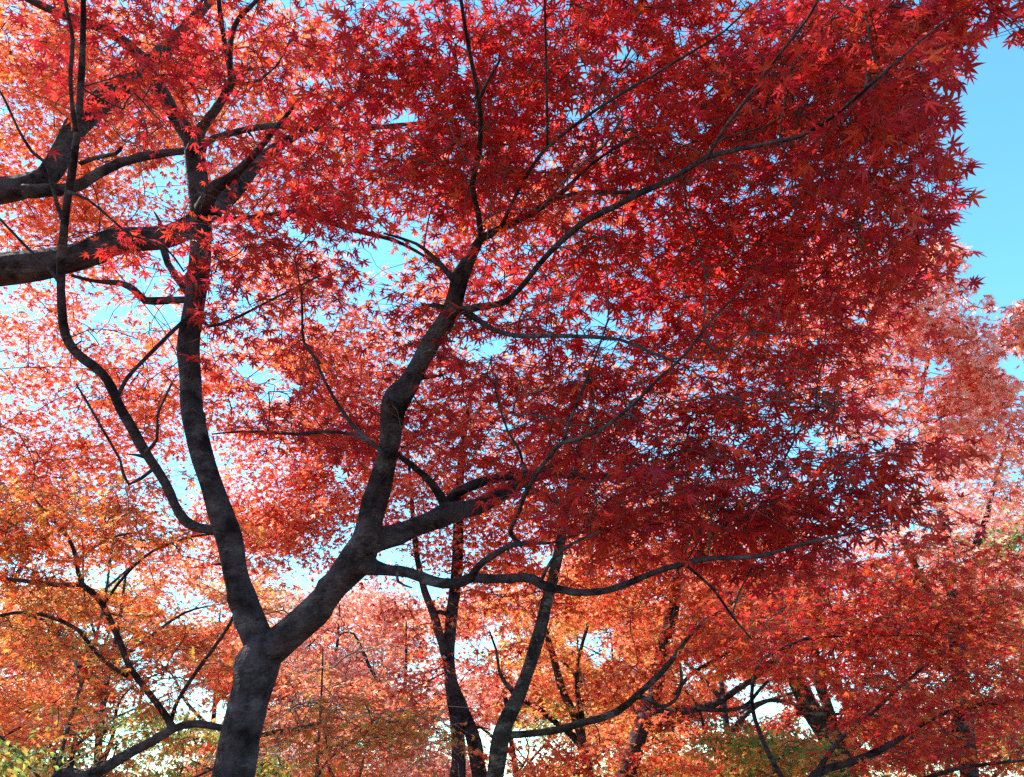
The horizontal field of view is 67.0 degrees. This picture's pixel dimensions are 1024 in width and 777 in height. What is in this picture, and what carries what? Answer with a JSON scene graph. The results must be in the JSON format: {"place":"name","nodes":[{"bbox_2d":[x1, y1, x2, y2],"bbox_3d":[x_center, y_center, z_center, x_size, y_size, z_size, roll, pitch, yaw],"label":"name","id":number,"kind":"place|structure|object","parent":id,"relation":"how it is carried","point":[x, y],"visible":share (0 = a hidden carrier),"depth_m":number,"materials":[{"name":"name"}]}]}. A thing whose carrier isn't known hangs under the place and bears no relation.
{"place":"outdoors","nodes":[
{"label":"outdoors","id":0,"kind":"place"},
{"bbox_2d":[0,0,1023,776],"label":"sky","id":1,"kind":"structure","parent":0,"point":[993,132],"materials":[{"name":"blue"}]},
{"bbox_3d":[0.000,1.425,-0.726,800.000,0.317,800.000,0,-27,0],"label":"ground","id":2,"kind":"structure","parent":0,"visible":0},
{"bbox_2d":[0,727,98,776],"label":"shrub","id":3,"kind":"object","parent":2,"relation":"on","point":[10,764],"visible":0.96,"depth_m":5.99,"materials":[{"name":"green plant"}]},
{"bbox_2d":[0,563,113,776],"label":"maple tree","id":4,"kind":"object","parent":2,"relation":"on","point":[12,620],"visible":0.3,"depth_m":10.31,"materials":[{"name":"orange plant"}]},
{"bbox_2d":[0,577,142,776],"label":"maple tree","id":5,"kind":"object","parent":2,"relation":"on","point":[82,749],"visible":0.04,"depth_m":16.58,"materials":[{"name":"orange plant"}]},
{"bbox_2d":[0,425,158,770],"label":"maple tree","id":6,"kind":"object","parent":2,"relation":"on","point":[71,690],"visible":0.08,"depth_m":13.93,"materials":[{"name":"orange plant"}]},
{"bbox_2d":[0,567,220,776],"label":"maple tree","id":7,"kind":"object","parent":2,"relation":"on","point":[116,773],"visible":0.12,"depth_m":15.75,"materials":[{"name":"orange plant"}]},
{"bbox_2d":[0,437,230,776],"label":"tree","id":8,"kind":"object","parent":2,"relation":"on","point":[107,586],"visible":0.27,"depth_m":8.62,"materials":[{"name":"orange plant"}]},
{"bbox_2d":[0,504,307,776],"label":"maple tree","id":9,"kind":"object","parent":2,"relation":"on","point":[156,590],"visible":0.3,"depth_m":10.79,"materials":[{"name":"orange plant"}]},
{"bbox_2d":[76,700,341,776],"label":"shrub","id":10,"kind":"object","parent":2,"relation":"on","point":[266,771],"visible":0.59,"depth_m":5.98,"materials":[{"name":"green plant"}]},
{"bbox_2d":[0,0,455,569],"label":"maple tree","id":11,"kind":"object","parent":2,"relation":"on","point":[22,186],"visible":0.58,"depth_m":5.82,"materials":[{"name":"red plant"}]},
{"bbox_2d":[104,562,361,776],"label":"maple tree","id":12,"kind":"object","parent":2,"relation":"on","point":[256,584],"visible":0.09,"depth_m":16.00,"materials":[{"name":"orange plant"}]},
{"bbox_2d":[0,462,495,776],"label":"maple tree","id":13,"kind":"object","parent":2,"relation":"on","point":[39,514],"visible":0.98,"depth_m":4.24,"materials":[{"name":"orange plant"}]},
{"bbox_2d":[150,588,425,776],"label":"maple tree","id":14,"kind":"object","parent":2,"relation":"on","point":[224,684],"visible":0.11,"depth_m":14.65,"materials":[{"name":"red plant"}]},
{"bbox_2d":[163,589,477,776],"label":"maple tree","id":15,"kind":"object","parent":2,"relation":"on","point":[338,641],"visible":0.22,"depth_m":12.23,"materials":[{"name":"red plant"}]},
{"bbox_2d":[145,588,517,776],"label":"tree","id":16,"kind":"object","parent":2,"relation":"on","point":[320,695],"visible":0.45,"depth_m":6.67,"materials":[{"name":"orange plant"}]},
{"bbox_2d":[210,654,478,776],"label":"tree","id":17,"kind":"object","parent":2,"relation":"on","point":[368,690],"visible":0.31,"depth_m":7.72,"materials":[{"name":"orange plant"}]},
{"bbox_2d":[161,230,563,776],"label":"maple tree","id":18,"kind":"object","parent":2,"relation":"on","point":[274,512],"visible":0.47,"depth_m":6.67,"materials":[{"name":"red plant"}]},
{"bbox_2d":[227,569,543,776],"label":"maple tree","id":19,"kind":"object","parent":2,"relation":"on","point":[377,607],"visible":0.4,"depth_m":10.62,"materials":[{"name":"red plant"}]},
{"bbox_2d":[293,601,517,776],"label":"maple tree","id":20,"kind":"object","parent":2,"relation":"on","point":[468,770],"visible":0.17,"depth_m":16.21,"materials":[{"name":"red plant"}]},
{"bbox_2d":[0,0,1023,776],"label":"maple tree","id":21,"kind":"object","parent":2,"relation":"on","point":[874,112],"visible":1,"depth_m":2.71,"materials":[{"name":"red plant"}]},
{"bbox_2d":[408,556,637,776],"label":"maple tree","id":22,"kind":"object","parent":2,"relation":"on","point":[469,601],"visible":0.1,"depth_m":18.28,"materials":[{"name":"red plant"}]},
{"bbox_2d":[445,547,716,776],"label":"maple tree","id":23,"kind":"object","parent":2,"relation":"on","point":[567,625],"visible":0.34,"depth_m":8.64,"materials":[{"name":"orange plant"}]},
{"bbox_2d":[481,677,698,776],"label":"shrub","id":24,"kind":"object","parent":2,"relation":"on","point":[546,722],"visible":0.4,"depth_m":8.57,"materials":[{"name":"green plant"}]},
{"bbox_2d":[470,595,725,776],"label":"maple tree","id":25,"kind":"object","parent":2,"relation":"on","point":[573,674],"visible":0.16,"depth_m":12.67,"materials":[{"name":"orange plant"}]},
{"bbox_2d":[490,604,745,776],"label":"maple tree","id":26,"kind":"object","parent":2,"relation":"on","point":[548,670],"visible":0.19,"depth_m":14.76,"materials":[{"name":"orange plant"}]},
{"bbox_2d":[371,106,913,776],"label":"maple tree","id":27,"kind":"object","parent":2,"relation":"on","point":[511,706],"visible":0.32,"depth_m":6.04,"materials":[{"name":"red plant"}]},
{"bbox_2d":[539,549,813,754],"bbox_3d":[3.298,6.842,16.818,5.954,6.533,5.422,-19,-33,33],"label":"maple tree","id":28,"kind":"object","parent":2,"relation":"on","point":[715,719],"visible":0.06,"depth_m":15.65,"materials":[{"name":"orange plant"}]},
{"bbox_2d":[533,509,844,776],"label":"maple tree","id":29,"kind":"object","parent":2,"relation":"on","point":[725,716],"visible":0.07,"depth_m":11.19,"materials":[{"name":"orange plant"}]},
{"bbox_2d":[538,465,845,776],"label":"maple tree","id":30,"kind":"object","parent":2,"relation":"on","point":[637,738],"visible":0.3,"depth_m":7.03,"materials":[{"name":"orange plant"}]},
{"bbox_2d":[663,716,959,776],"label":"shrub","id":31,"kind":"object","parent":2,"relation":"on","point":[751,756],"visible":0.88,"depth_m":5.39,"materials":[{"name":"green plant"}]},
{"bbox_2d":[683,562,951,776],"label":"maple tree","id":32,"kind":"object","parent":2,"relation":"on","point":[786,712],"visible":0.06,"depth_m":15.26,"materials":[{"name":"red plant"}]},
{"bbox_2d":[654,527,1023,776],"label":"maple tree","id":33,"kind":"object","parent":2,"relation":"on","point":[925,625],"visible":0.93,"depth_m":4.27,"materials":[{"name":"red plant"}]},
{"bbox_2d":[682,492,1023,776],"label":"maple tree","id":34,"kind":"object","parent":2,"relation":"on","point":[814,718],"visible":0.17,"depth_m":7.35,"materials":[{"name":"red plant"}]},
{"bbox_2d":[697,472,1023,776],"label":"maple tree","id":35,"kind":"object","parent":2,"relation":"on","point":[772,727],"visible":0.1,"depth_m":9.97,"materials":[{"name":"red plant"}]},
{"bbox_2d":[701,585,1023,776],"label":"maple tree","id":36,"kind":"object","parent":2,"relation":"on","point":[919,689],"visible":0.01,"depth_m":14.86,"materials":[{"name":"red plant"}]},
{"bbox_2d":[778,203,1023,776],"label":"maple tree","id":37,"kind":"object","parent":2,"relation":"on","point":[982,386],"visible":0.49,"depth_m":5.91,"materials":[{"name":"red plant"}]},
{"bbox_2d":[855,673,1023,776],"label":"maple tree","id":38,"kind":"object","parent":2,"relation":"on","point":[1018,767],"visible":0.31,"depth_m":7.48,"materials":[{"name":"red plant"}]},
{"bbox_2d":[877,493,1023,775],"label":"maple tree","id":39,"kind":"object","parent":2,"relation":"on","point":[1022,500],"visible":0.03,"depth_m":16.44,"materials":[{"name":"red plant"}]},
{"bbox_2d":[890,424,1023,737],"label":"maple tree","id":40,"kind":"object","parent":2,"relation":"on","point":[978,507],"visible":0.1,"depth_m":11.07,"materials":[{"name":"red plant"}]},
{"bbox_2d":[954,503,1023,771],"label":"tree","id":41,"kind":"object","parent":2,"relation":"on","point":[1015,546],"visible":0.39,"depth_m":9.30,"materials":[{"name":"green plant"}]}
]}

